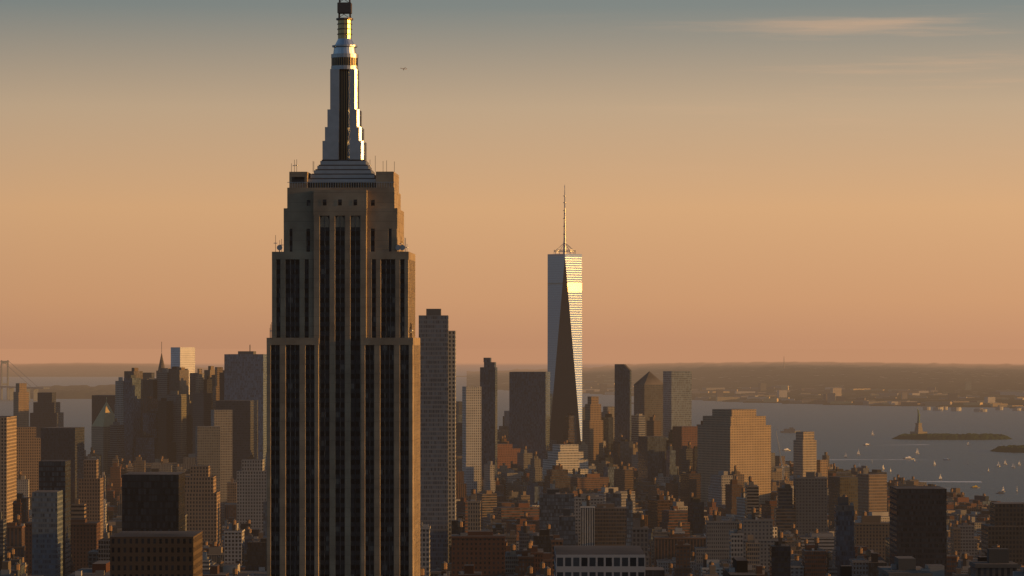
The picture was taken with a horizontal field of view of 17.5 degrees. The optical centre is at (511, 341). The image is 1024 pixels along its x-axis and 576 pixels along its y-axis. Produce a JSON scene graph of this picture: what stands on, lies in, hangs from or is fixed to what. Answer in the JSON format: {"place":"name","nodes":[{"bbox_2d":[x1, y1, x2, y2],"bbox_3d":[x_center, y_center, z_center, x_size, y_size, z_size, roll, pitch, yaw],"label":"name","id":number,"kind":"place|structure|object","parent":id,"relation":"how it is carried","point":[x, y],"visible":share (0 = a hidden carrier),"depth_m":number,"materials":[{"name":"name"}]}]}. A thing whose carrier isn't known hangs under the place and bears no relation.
{"place":"outdoors","nodes":[
{"label":"outdoors","id":0,"kind":"place"},
{"bbox_2d":[0,360,48,400],"bbox_3d":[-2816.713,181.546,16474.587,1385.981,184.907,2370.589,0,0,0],"label":"suspension bridge","id":1,"kind":"structure","parent":0,"point":[10,390],"depth_m":15669.02,"materials":[{"name":"grey metal"}]},
{"bbox_2d":[30,384,114,398],"bbox_3d":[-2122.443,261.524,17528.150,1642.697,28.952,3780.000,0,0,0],"label":"river","id":2,"kind":"structure","parent":0,"point":[76,392],"depth_m":16909.91,"materials":[{"name":"grey liquid"}]},
{"bbox_2d":[220,523,223,539],"bbox_3d":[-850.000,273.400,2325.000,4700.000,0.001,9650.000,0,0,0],"label":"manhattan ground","id":3,"kind":"structure","parent":0,"point":[221,524],"depth_m":4817.64,"materials":[{"name":"grey"}]},
{"bbox_2d":[267,0,419,575],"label":"skyscraper","id":4,"kind":"structure","parent":3,"relation":"on","point":[343,420],"depth_m":1299.74,"materials":[{"name":"stone"}]},
{"bbox_2d":[0,309,1023,575],"bbox_3d":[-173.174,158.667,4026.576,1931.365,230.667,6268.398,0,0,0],"label":"city buildings","id":5,"kind":"structure","parent":3,"relation":"on","point":[523,516],"depth_m":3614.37,"materials":[{"name":"concrete"}]},
{"bbox_2d":[776,432,788,479],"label":"crane","id":6,"kind":"object","parent":5,"relation":"on","point":[782,467],"visible":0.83,"depth_m":5099.10,"materials":[{"name":"beige paint"}]},
{"bbox_2d":[547,185,581,443],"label":"skyscraper","id":7,"kind":"structure","parent":3,"relation":"on","point":[564,360],"depth_m":5901.72,"materials":[{"name":"grey glass"}]},
{"bbox_2d":[0,361,466,376],"bbox_3d":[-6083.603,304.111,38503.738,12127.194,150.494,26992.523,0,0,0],"label":"shore land","id":8,"kind":"structure","parent":0,"point":[81,369],"depth_m":29449.66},
{"bbox_2d":[0,349,1023,501],"bbox_3d":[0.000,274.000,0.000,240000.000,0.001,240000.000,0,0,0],"label":"water","id":9,"kind":"structure","parent":0,"point":[839,431],"depth_m":12833.83,"materials":[{"name":"grey liquid"}]},
{"bbox_2d":[780,427,799,432],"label":"boat","id":10,"kind":"object","parent":9,"relation":"on","point":[790,430],"visible":0.97,"depth_m":9993.15,"materials":[{"name":"grey"}]},
{"bbox_2d":[841,459,885,459],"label":"wake","id":11,"kind":"object","parent":9,"relation":"on","point":[863,459],"visible":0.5,"depth_m":7727.83,"materials":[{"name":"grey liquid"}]},
{"bbox_2d":[887,481,980,481],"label":"wake","id":12,"kind":"object","parent":9,"relation":"on","point":[948,481],"visible":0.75,"depth_m":6514.89,"materials":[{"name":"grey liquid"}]},
{"bbox_2d":[0,0,1023,348],"label":"sky","id":13,"kind":"structure","parent":0,"point":[735,174],"materials":[{"name":"orange"}]},
{"bbox_2d":[467,360,1023,407],"bbox_3d":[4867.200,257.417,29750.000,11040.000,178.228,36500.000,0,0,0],"label":"distant land","id":14,"kind":"structure","parent":0,"point":[885,377],"depth_m":19860.90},
{"bbox_2d":[582,368,1023,411],"bbox_3d":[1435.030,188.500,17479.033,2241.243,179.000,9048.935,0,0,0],"label":"shore buildings","id":15,"kind":"structure","parent":14,"relation":"on","point":[828,397],"depth_m":15442.47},
{"bbox_2d":[892,433,1011,439],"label":"island","id":16,"kind":"structure","parent":0,"point":[949,436],"depth_m":9292.29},
{"bbox_2d":[910,408,926,433],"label":"statue of liberty","id":17,"kind":"object","parent":16,"relation":"on","point":[918,428],"visible":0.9,"depth_m":9444.15,"materials":[{"name":"green metal"}]},
{"bbox_2d":[991,445,1023,452],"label":"island","id":18,"kind":"structure","parent":0,"point":[1013,449],"depth_m":8243.96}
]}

